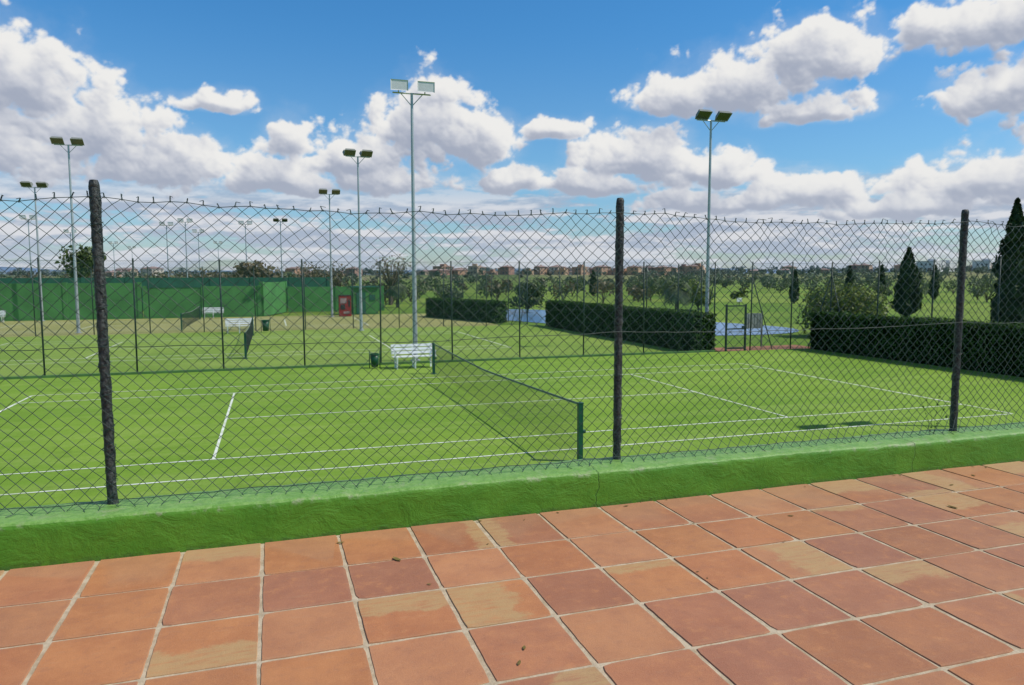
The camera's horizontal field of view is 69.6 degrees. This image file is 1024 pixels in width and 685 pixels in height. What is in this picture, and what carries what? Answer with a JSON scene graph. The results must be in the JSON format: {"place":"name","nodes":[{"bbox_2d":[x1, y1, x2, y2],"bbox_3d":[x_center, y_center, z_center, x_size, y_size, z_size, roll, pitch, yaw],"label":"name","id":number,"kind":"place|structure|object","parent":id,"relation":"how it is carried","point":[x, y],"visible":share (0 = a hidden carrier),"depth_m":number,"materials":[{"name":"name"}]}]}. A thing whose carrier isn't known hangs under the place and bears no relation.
{"place":"outdoors","nodes":[
{"label":"outdoors","id":0,"kind":"place"},
{"bbox_2d":[0,282,142,320],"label":"practice wall","id":1,"kind":"structure","parent":0,"point":[16,314],"depth_m":58.11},
{"bbox_2d":[0,268,997,351],"bbox_3d":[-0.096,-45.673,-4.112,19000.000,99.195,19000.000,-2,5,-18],"label":"ground","id":2,"kind":"structure","parent":0,"point":[719,305],"depth_m":92.97,"materials":[{"name":"green plant"}]},
{"bbox_2d":[19,215,34,276],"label":"floodlight pole","id":3,"kind":"object","parent":2,"relation":"on","point":[25,217],"visible":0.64,"depth_m":86.76,"materials":[{"name":"grey metal"}]},
{"bbox_2d":[63,229,76,252],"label":"floodlight pole","id":4,"kind":"object","parent":2,"relation":"on","point":[67,231],"visible":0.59,"depth_m":112.60,"materials":[{"name":"grey metal"}]},
{"bbox_2d":[54,244,106,277],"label":"broadleaf tree","id":5,"kind":"object","parent":2,"relation":"on","point":[82,254],"visible":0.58,"depth_m":90.20,"materials":[{"name":"green plant"}]},
{"bbox_2d":[108,241,117,277],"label":"floodlight pole","id":6,"kind":"object","parent":2,"relation":"on","point":[111,242],"visible":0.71,"depth_m":148.35,"materials":[{"name":"grey metal"}]},
{"bbox_2d":[105,270,120,276],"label":"house","id":7,"kind":"structure","parent":2,"relation":"on","point":[110,273],"depth_m":495.38,"materials":[{"name":"tile"}]},
{"bbox_2d":[143,266,163,275],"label":"house","id":8,"kind":"structure","parent":2,"relation":"on","point":[149,272],"depth_m":466.05,"materials":[{"name":"tile"}]},
{"bbox_2d":[6,265,320,277],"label":"background trees","id":9,"kind":"object","parent":2,"relation":"on","point":[266,271],"visible":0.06,"depth_m":106.67,"materials":[{"name":"green plant"}]},
{"bbox_2d":[0,277,329,307],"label":"windbreak screen","id":10,"kind":"object","parent":2,"relation":"on","point":[306,281],"visible":0.23,"depth_m":77.78,"materials":[{"name":"green fabric"}]},
{"bbox_2d":[159,222,173,275],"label":"floodlight pole","id":11,"kind":"object","parent":2,"relation":"on","point":[170,224],"visible":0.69,"depth_m":97.72,"materials":[{"name":"grey metal"}]},
{"bbox_2d":[177,218,192,277],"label":"floodlight pole","id":12,"kind":"object","parent":2,"relation":"on","point":[182,220],"visible":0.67,"depth_m":92.05,"materials":[{"name":"grey metal"}]},
{"bbox_2d":[192,229,203,275],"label":"floodlight pole","id":13,"kind":"object","parent":2,"relation":"on","point":[195,230],"visible":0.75,"depth_m":112.68,"materials":[{"name":"grey metal"}]},
{"bbox_2d":[213,241,222,266],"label":"floodlight pole","id":14,"kind":"object","parent":2,"relation":"on","point":[220,242],"visible":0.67,"depth_m":148.91,"materials":[{"name":"grey metal"}]},
{"bbox_2d":[238,221,251,262],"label":"floodlight pole","id":15,"kind":"object","parent":2,"relation":"on","point":[248,222],"visible":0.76,"depth_m":96.02,"materials":[{"name":"grey metal"}]},
{"bbox_2d":[0,314,493,336],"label":"tennis court","id":16,"kind":"object","parent":2,"relation":"on","point":[389,317],"visible":0.5,"depth_m":52.22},
{"bbox_2d":[20,181,48,320],"bbox_3d":[-36.303,-6.937,56.457,1.720,10.603,0.843,-2,5,-18],"label":"floodlight pole","id":17,"kind":"object","parent":16,"relation":"on","point":[29,184],"visible":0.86,"depth_m":56.13,"materials":[{"name":"grey metal"}]},
{"bbox_2d":[50,136,84,332],"bbox_3d":[-26.265,-6.343,44.049,1.720,11.603,0.622,-2,5,-18],"label":"floodlight pole","id":18,"kind":"object","parent":16,"relation":"on","point":[55,140],"visible":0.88,"depth_m":43.89,"materials":[{"name":"grey metal"}]},
{"bbox_2d":[1,317,367,332],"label":"court lines","id":19,"kind":"object","parent":16,"relation":"on","point":[174,324],"visible":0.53,"depth_m":52.11,"materials":[{"name":"paint"}]},
{"bbox_2d":[180,306,200,329],"bbox_3d":[-22.975,-1.862,52.823,0.200,1.090,13.000,-2,5,-18],"label":"tennis net","id":20,"kind":"object","parent":16,"relation":"on","point":[198,308],"visible":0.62,"depth_m":52.10,"materials":[{"name":"black fabric"}]},
{"bbox_2d":[142,277,261,318],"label":"practice wall","id":21,"kind":"structure","parent":16,"relation":"on","point":[196,300],"depth_m":61.03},
{"bbox_2d":[204,307,223,317],"bbox_3d":[-24.521,-2.443,60.452,1.620,0.891,0.590,-2,5,-18],"label":"park bench","id":22,"kind":"object","parent":16,"relation":"on","point":[209,308],"visible":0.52,"depth_m":60.60,"materials":[{"name":"white paint"}]},
{"bbox_2d":[0,266,527,335],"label":"court fence","id":23,"kind":"object","parent":16,"relation":"on","point":[148,301],"visible":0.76,"depth_m":45.99,"materials":[{"name":"green"}]},
{"bbox_2d":[319,188,339,316],"bbox_3d":[-15.110,-7.429,61.434,1.720,10.603,0.622,-2,5,-18],"label":"floodlight pole","id":24,"kind":"object","parent":16,"relation":"on","point":[334,191],"visible":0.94,"depth_m":61.28,"materials":[{"name":"grey metal"}]},
{"bbox_2d":[338,295,351,315],"bbox_3d":[-14.213,-3.144,62.650,1.060,1.785,0.760,-2,5,-18],"label":"vending machine","id":25,"kind":"object","parent":16,"relation":"on","point":[343,299],"visible":0.71,"depth_m":62.31,"materials":[{"name":"red paint"}]},
{"bbox_2d":[232,260,269,277],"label":"broadleaf tree","id":26,"kind":"object","parent":2,"relation":"on","point":[249,267],"visible":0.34,"depth_m":93.77,"materials":[{"name":"green plant"}]},
{"bbox_2d":[259,281,287,315],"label":"practice wall","id":27,"kind":"structure","parent":2,"relation":"on","point":[281,297],"depth_m":66.22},
{"bbox_2d":[273,218,287,276],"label":"floodlight pole","id":28,"kind":"object","parent":2,"relation":"on","point":[283,220],"visible":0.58,"depth_m":91.70,"materials":[{"name":"grey metal"}]},
{"bbox_2d":[285,266,305,274],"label":"house","id":29,"kind":"structure","parent":2,"relation":"on","point":[294,269],"depth_m":465.20,"materials":[{"name":"tile"}]},
{"bbox_2d":[293,262,329,276],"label":"bare tree","id":30,"kind":"object","parent":2,"relation":"on","point":[308,271],"visible":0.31,"depth_m":85.06,"materials":[{"name":"brown plant"}]},
{"bbox_2d":[287,286,383,311],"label":"practice wall","id":31,"kind":"structure","parent":2,"relation":"on","point":[319,294],"depth_m":71.45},
{"bbox_2d":[320,261,353,286],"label":"bare tree","id":32,"kind":"object","parent":2,"relation":"on","point":[340,279],"visible":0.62,"depth_m":95.27,"materials":[{"name":"brown plant"}]},
{"bbox_2d":[0,325,676,376],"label":"tennis court","id":33,"kind":"object","parent":2,"relation":"on","point":[531,349],"visible":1,"depth_m":35.05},
{"bbox_2d":[225,318,253,333],"bbox_3d":[-16.439,-1.018,44.427,1.620,0.891,0.590,-2,5,-18],"label":"park bench","id":34,"kind":"object","parent":33,"relation":"on","point":[239,321],"visible":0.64,"depth_m":44.52,"materials":[{"name":"white paint"}]},
{"bbox_2d":[243,316,253,358],"bbox_3d":[-13.029,-0.419,36.565,0.200,1.090,13.000,-2,5,-18],"label":"tennis net","id":35,"kind":"object","parent":33,"relation":"on","point":[247,337],"visible":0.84,"depth_m":34.58,"materials":[{"name":"black fabric"}]},
{"bbox_2d":[2,331,510,364],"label":"court lines","id":36,"kind":"object","parent":33,"relation":"on","point":[252,338],"visible":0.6,"depth_m":35.46,"materials":[{"name":"paint"}]},
{"bbox_2d":[261,320,270,331],"bbox_3d":[-15.059,-1.086,45.028,0.484,0.910,0.484,4,7,38],"label":"trash bin","id":37,"kind":"object","parent":33,"relation":"on","point":[264,326],"visible":0.63,"depth_m":44.89,"materials":[{"name":"green plastic"}]},
{"bbox_2d":[0,350,714,379],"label":"fence kerb","id":38,"kind":"structure","parent":33,"relation":"on","point":[238,369],"depth_m":27.46,"materials":[{"name":"concrete"}]},
{"bbox_2d":[0,258,702,376],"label":"court fence","id":39,"kind":"object","parent":38,"relation":"on","point":[302,309],"visible":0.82,"depth_m":27.45,"materials":[{"name":"green"}]},
{"bbox_2d":[342,148,372,330],"bbox_3d":[-9.495,-6.314,45.853,1.720,11.153,0.843,-2,6,-24],"label":"floodlight pole","id":40,"kind":"object","parent":33,"relation":"on","point":[351,153],"visible":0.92,"depth_m":45.60,"materials":[{"name":"grey metal"}]},
{"bbox_2d":[391,79,434,360],"bbox_3d":[-3.893,-4.703,29.156,1.720,10.915,0.470,-2,5,-18],"label":"floodlight pole","id":41,"kind":"object","parent":33,"relation":"on","point":[422,86],"visible":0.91,"depth_m":28.92,"materials":[{"name":"grey metal"}]},
{"bbox_2d":[345,266,362,275],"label":"house","id":42,"kind":"structure","parent":2,"relation":"on","point":[348,271],"depth_m":495.12,"materials":[{"name":"tile"}]},
{"bbox_2d":[350,286,378,313],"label":"service hut","id":43,"kind":"object","parent":2,"relation":"on","point":[371,300],"visible":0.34,"depth_m":66.14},
{"bbox_2d":[0,270,740,287],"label":"background trees","id":44,"kind":"object","parent":2,"relation":"on","point":[426,279],"visible":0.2,"depth_m":258.70,"materials":[{"name":"green plant"}]},
{"bbox_2d":[370,254,410,304],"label":"bare tree","id":45,"kind":"object","parent":2,"relation":"on","point":[393,277],"visible":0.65,"depth_m":89.22,"materials":[{"name":"brown plant"}]},
{"bbox_2d":[387,284,406,307],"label":"tree","id":46,"kind":"object","parent":2,"relation":"on","point":[401,290],"visible":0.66,"depth_m":81.23,"materials":[{"name":"green plant"}]},
{"bbox_2d":[433,264,446,268],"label":"house","id":47,"kind":"structure","parent":2,"relation":"on","point":[444,265],"depth_m":471.79,"materials":[{"name":"tile"}]},
{"bbox_2d":[432,268,452,274],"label":"house","id":48,"kind":"structure","parent":2,"relation":"on","point":[447,271],"depth_m":440.29,"materials":[{"name":"tile"}]},
{"bbox_2d":[0,265,893,275],"bbox_3d":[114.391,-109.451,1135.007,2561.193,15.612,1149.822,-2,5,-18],"label":"background trees","id":49,"kind":"object","parent":2,"relation":"on","point":[521,270],"visible":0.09,"depth_m":828.72,"materials":[{"name":"green plant"}]},
{"bbox_2d":[7,267,890,276],"bbox_3d":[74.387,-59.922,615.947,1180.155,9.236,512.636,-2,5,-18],"label":"background trees","id":50,"kind":"object","parent":2,"relation":"on","point":[481,270],"visible":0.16,"depth_m":507.47,"materials":[{"name":"green plant"}]},
{"bbox_2d":[436,285,463,299],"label":"olive tree","id":51,"kind":"object","parent":2,"relation":"on","point":[446,291],"visible":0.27,"depth_m":71.33,"materials":[{"name":"green plant"}]},
{"bbox_2d":[452,269,467,274],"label":"house","id":52,"kind":"structure","parent":2,"relation":"on","point":[457,271],"depth_m":445.02,"materials":[{"name":"tile"}]},
{"bbox_2d":[425,297,507,323],"bbox_3d":[-3.818,-2.647,58.225,1.445,1.819,10.676,-4,6,-35],"label":"hedge","id":53,"kind":"object","parent":2,"relation":"on","point":[468,305],"visible":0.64,"depth_m":56.70,"materials":[{"name":"green plant"}]},
{"bbox_2d":[468,264,480,273],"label":"house","id":54,"kind":"structure","parent":2,"relation":"on","point":[471,269],"depth_m":461.88,"materials":[{"name":"tile"}]},
{"bbox_2d":[450,274,527,324],"bbox_3d":[-2.276,-3.775,59.509,0.114,3.632,17.419,-2,6,-23],"label":"court fence","id":55,"kind":"object","parent":2,"relation":"on","point":[467,292],"visible":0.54,"depth_m":57.20,"materials":[{"name":"green"}]},
{"bbox_2d":[25,267,974,278],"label":"background trees","id":56,"kind":"object","parent":2,"relation":"on","point":[438,273],"visible":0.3,"depth_m":363.56,"materials":[{"name":"green plant"}]},
{"bbox_2d":[500,265,513,274],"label":"house","id":57,"kind":"structure","parent":2,"relation":"on","point":[511,272],"depth_m":468.88,"materials":[{"name":"tile"}]},
{"bbox_2d":[353,276,669,303],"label":"background trees","id":58,"kind":"object","parent":2,"relation":"on","point":[555,288],"visible":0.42,"depth_m":100.99,"materials":[{"name":"green plant"}]},
{"bbox_2d":[0,422,1023,570],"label":"wall","id":59,"kind":"structure","parent":2,"relation":"on","point":[93,532],"depth_m":4.84,"materials":[{"name":"green paint"}]},
{"bbox_2d":[0,179,1023,517],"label":"chain link fence","id":60,"kind":"object","parent":59,"relation":"on","point":[102,311],"visible":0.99,"depth_m":5.07,"materials":[{"name":"grey metal"}]},
{"bbox_2d":[919,393,966,434],"bbox_3d":[3.652,0.596,6.250,0.464,0.379,0.139,0,5,1],"label":"weed","id":61,"kind":"object","parent":59,"relation":"on","point":[937,404],"visible":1,"depth_m":6.26,"materials":[{"name":"green plant"}]},
{"bbox_2d":[0,466,1023,684],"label":"patio base","id":62,"kind":"object","parent":2,"relation":"on","point":[365,646],"depth_m":3.55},
{"bbox_2d":[0,461,1023,684],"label":"patio tiles","id":63,"kind":"object","parent":62,"relation":"on","point":[854,652],"visible":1,"depth_m":3.66,"materials":[{"name":"tile"}]},
{"bbox_2d":[337,466,974,664],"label":"fallen leaves","id":64,"kind":"object","parent":63,"relation":"on","point":[524,646],"visible":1,"depth_m":4.44,"materials":[{"name":"brown plant"}]},
{"bbox_2d":[0,348,1023,507],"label":"tennis court","id":65,"kind":"object","parent":2,"relation":"on","point":[126,421],"visible":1,"depth_m":18.00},
{"bbox_2d":[369,350,379,367],"bbox_3d":[-5.076,0.619,27.222,0.354,0.665,0.354,4,7,38],"label":"trash bin","id":66,"kind":"object","parent":65,"relation":"on","point":[374,360],"visible":0.94,"depth_m":27.13,"materials":[{"name":"green plastic"}]},
{"bbox_2d":[391,343,436,368],"bbox_3d":[-3.639,0.496,27.314,1.620,0.891,0.590,-2,5,-20],"label":"park bench","id":67,"kind":"object","parent":65,"relation":"on","point":[394,350],"visible":0.69,"depth_m":27.37,"materials":[{"name":"white paint"}]},
{"bbox_2d":[0,363,1011,494],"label":"court lines","id":68,"kind":"object","parent":65,"relation":"on","point":[221,434],"visible":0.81,"depth_m":16.36,"materials":[{"name":"paint"}]},
{"bbox_2d":[430,343,585,459],"bbox_3d":[-0.739,1.092,19.507,0.200,1.090,13.000,-2,5,-18],"label":"tennis net","id":69,"kind":"object","parent":65,"relation":"on","point":[580,430],"visible":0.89,"depth_m":16.89,"materials":[{"name":"black fabric"}]},
{"bbox_2d":[749,258,1023,349],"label":"court fence","id":70,"kind":"object","parent":65,"relation":"on","point":[878,279],"visible":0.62,"depth_m":32.85,"materials":[{"name":"green"}]},
{"bbox_2d":[509,279,544,311],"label":"olive tree","id":71,"kind":"object","parent":2,"relation":"on","point":[533,296],"visible":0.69,"depth_m":69.36,"materials":[{"name":"green plant"}]},
{"bbox_2d":[534,265,546,274],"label":"house","id":72,"kind":"structure","parent":2,"relation":"on","point":[540,267],"depth_m":455.97,"materials":[{"name":"tile"}]},
{"bbox_2d":[549,265,562,274],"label":"house","id":73,"kind":"structure","parent":2,"relation":"on","point":[556,267],"depth_m":451.36,"materials":[{"name":"tile"}]},
{"bbox_2d":[554,268,567,274],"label":"house","id":74,"kind":"structure","parent":2,"relation":"on","point":[556,272],"depth_m":447.99,"materials":[{"name":"tile"}]},
{"bbox_2d":[572,265,587,274],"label":"house","id":75,"kind":"structure","parent":2,"relation":"on","point":[580,272],"depth_m":462.63,"materials":[{"name":"tile"}]},
{"bbox_2d":[588,270,596,294],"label":"cypress tree","id":76,"kind":"object","parent":2,"relation":"on","point":[594,279],"visible":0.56,"depth_m":129.25,"materials":[{"name":"green plant"}]},
{"bbox_2d":[593,265,610,274],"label":"house","id":77,"kind":"structure","parent":2,"relation":"on","point":[599,266],"depth_m":441.79,"materials":[{"name":"tile"}]},
{"bbox_2d":[545,299,716,350],"bbox_3d":[5.731,-1.282,42.005,1.375,1.916,19.065,-2,5,-18],"label":"hedge","id":78,"kind":"object","parent":2,"relation":"on","point":[565,323],"visible":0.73,"depth_m":37.53,"materials":[{"name":"green plant"}]},
{"bbox_2d":[627,266,641,274],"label":"house","id":79,"kind":"structure","parent":2,"relation":"on","point":[638,269],"depth_m":447.39,"materials":[{"name":"tile"}]},
{"bbox_2d":[655,265,670,272],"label":"house","id":80,"kind":"structure","parent":2,"relation":"on","point":[662,268],"depth_m":482.75,"materials":[{"name":"tile"}]},
{"bbox_2d":[660,280,691,308],"bbox_3d":[13.359,-3.522,59.936,2.472,3.131,2.569,-2,5,-18],"label":"tree","id":81,"kind":"object","parent":2,"relation":"on","point":[676,293],"visible":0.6,"depth_m":59.27,"materials":[{"name":"green plant"}]},
{"bbox_2d":[684,265,698,274],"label":"house","id":82,"kind":"structure","parent":2,"relation":"on","point":[688,266],"depth_m":443.57,"materials":[{"name":"tile"}]},
{"bbox_2d":[683,279,716,309],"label":"olive tree","id":83,"kind":"object","parent":2,"relation":"on","point":[698,294],"visible":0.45,"depth_m":73.91,"materials":[{"name":"green plant"}]},
{"bbox_2d":[695,109,732,311],"bbox_3d":[9.198,-5.180,34.213,1.720,10.903,0.622,-2,5,-18],"label":"floodlight pole","id":84,"kind":"object","parent":2,"relation":"on","point":[703,115],"visible":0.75,"depth_m":34.01,"materials":[{"name":"grey metal"}]},
{"bbox_2d":[725,298,746,350],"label":"court gate","id":85,"kind":"structure","parent":2,"relation":"on","point":[726,319],"depth_m":33.06,"materials":[{"name":"green"}]},
{"bbox_2d":[789,270,799,303],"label":"cypress tree","id":86,"kind":"object","parent":2,"relation":"on","point":[795,286],"visible":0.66,"depth_m":91.47,"materials":[{"name":"green plant"}]},
{"bbox_2d":[625,265,996,301],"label":"olive grove","id":87,"kind":"object","parent":2,"relation":"on","point":[720,274],"visible":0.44,"depth_m":176.79,"materials":[{"name":"green plant"}]},
{"bbox_2d":[795,281,890,337],"bbox_3d":[18.736,-1.817,41.476,4.747,3.333,4.638,3,6,32],"label":"olive tree","id":88,"kind":"object","parent":2,"relation":"on","point":[854,290],"visible":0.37,"depth_m":40.66,"materials":[{"name":"green plant"}]},
{"bbox_2d":[844,265,853,291],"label":"cypress tree","id":89,"kind":"object","parent":2,"relation":"on","point":[849,275],"visible":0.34,"depth_m":95.41,"materials":[{"name":"green plant"}]},
{"bbox_2d":[856,263,872,272],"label":"house","id":90,"kind":"structure","parent":2,"relation":"on","point":[862,266],"depth_m":501.72,"materials":[{"name":"tile"}]},
{"bbox_2d":[876,264,886,293],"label":"cypress tree","id":91,"kind":"object","parent":2,"relation":"on","point":[882,277],"visible":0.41,"depth_m":119.24,"materials":[{"name":"green plant"}]},
{"bbox_2d":[890,246,922,315],"bbox_3d":[31.639,-4.732,58.761,2.503,5.874,2.584,-2,5,-18],"label":"cypress tree","id":92,"kind":"object","parent":2,"relation":"on","point":[910,281],"visible":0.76,"depth_m":58.33,"materials":[{"name":"green plant"}]},
{"bbox_2d":[808,310,1023,376],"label":"hedge","id":93,"kind":"object","parent":2,"relation":"on","point":[891,320],"visible":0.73,"depth_m":28.28,"materials":[{"name":"green plant"}]},
{"bbox_2d":[916,259,945,271],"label":"house","id":94,"kind":"structure","parent":2,"relation":"on","point":[927,265],"depth_m":413.70,"materials":[{"name":"tile"}]},
{"bbox_2d":[927,264,939,299],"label":"cypress tree","id":95,"kind":"object","parent":2,"relation":"on","point":[936,285],"visible":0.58,"depth_m":104.35,"materials":[{"name":"green plant"}]},
{"bbox_2d":[941,260,956,271],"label":"house","id":96,"kind":"structure","parent":2,"relation":"on","point":[950,264],"depth_m":423.16,"materials":[{"name":"tile"}]},
{"bbox_2d":[972,259,994,269],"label":"house","id":97,"kind":"structure","parent":2,"relation":"on","point":[974,263],"depth_m":424.00,"materials":[{"name":"tile"}]},
{"bbox_2d":[989,197,1023,325],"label":"cypress tree","id":98,"kind":"object","parent":2,"relation":"on","point":[1016,216],"visible":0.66,"depth_m":39.36,"materials":[{"name":"green plant"}]},
{"bbox_2d":[0,0,1023,270],"bbox_3d":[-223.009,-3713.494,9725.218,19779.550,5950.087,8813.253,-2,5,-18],"label":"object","id":99,"kind":"structure","parent":0,"point":[44,76],"depth_m":12695.17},
{"bbox_2d":[506,309,797,334],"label":"pond","id":100,"kind":"structure","parent":0,"point":[720,327],"depth_m":49.87,"materials":[{"name":"blue liquid"}]},
{"bbox_2d":[715,345,809,351],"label":"clay path","id":101,"kind":"structure","parent":0,"point":[758,347],"depth_m":35.05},
{"bbox_2d":[559,262,715,347],"bbox_3d":[6.374,-2.541,43.335,0.114,4.037,19.560,-2,5,-18],"label":"court fence","id":102,"kind":"object","parent":101,"relation":"on","point":[678,304],"visible":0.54,"depth_m":39.66,"materials":[{"name":"green"}]},
{"bbox_2d":[746,311,762,346],"bbox_3d":[11.472,-0.630,34.938,0.960,1.700,0.088,-2,5,-18],"label":"notice board","id":103,"kind":"object","parent":101,"relation":"on","point":[754,322],"visible":0.58,"depth_m":34.90,"materials":[{"name":"grey metal"}]}
]}

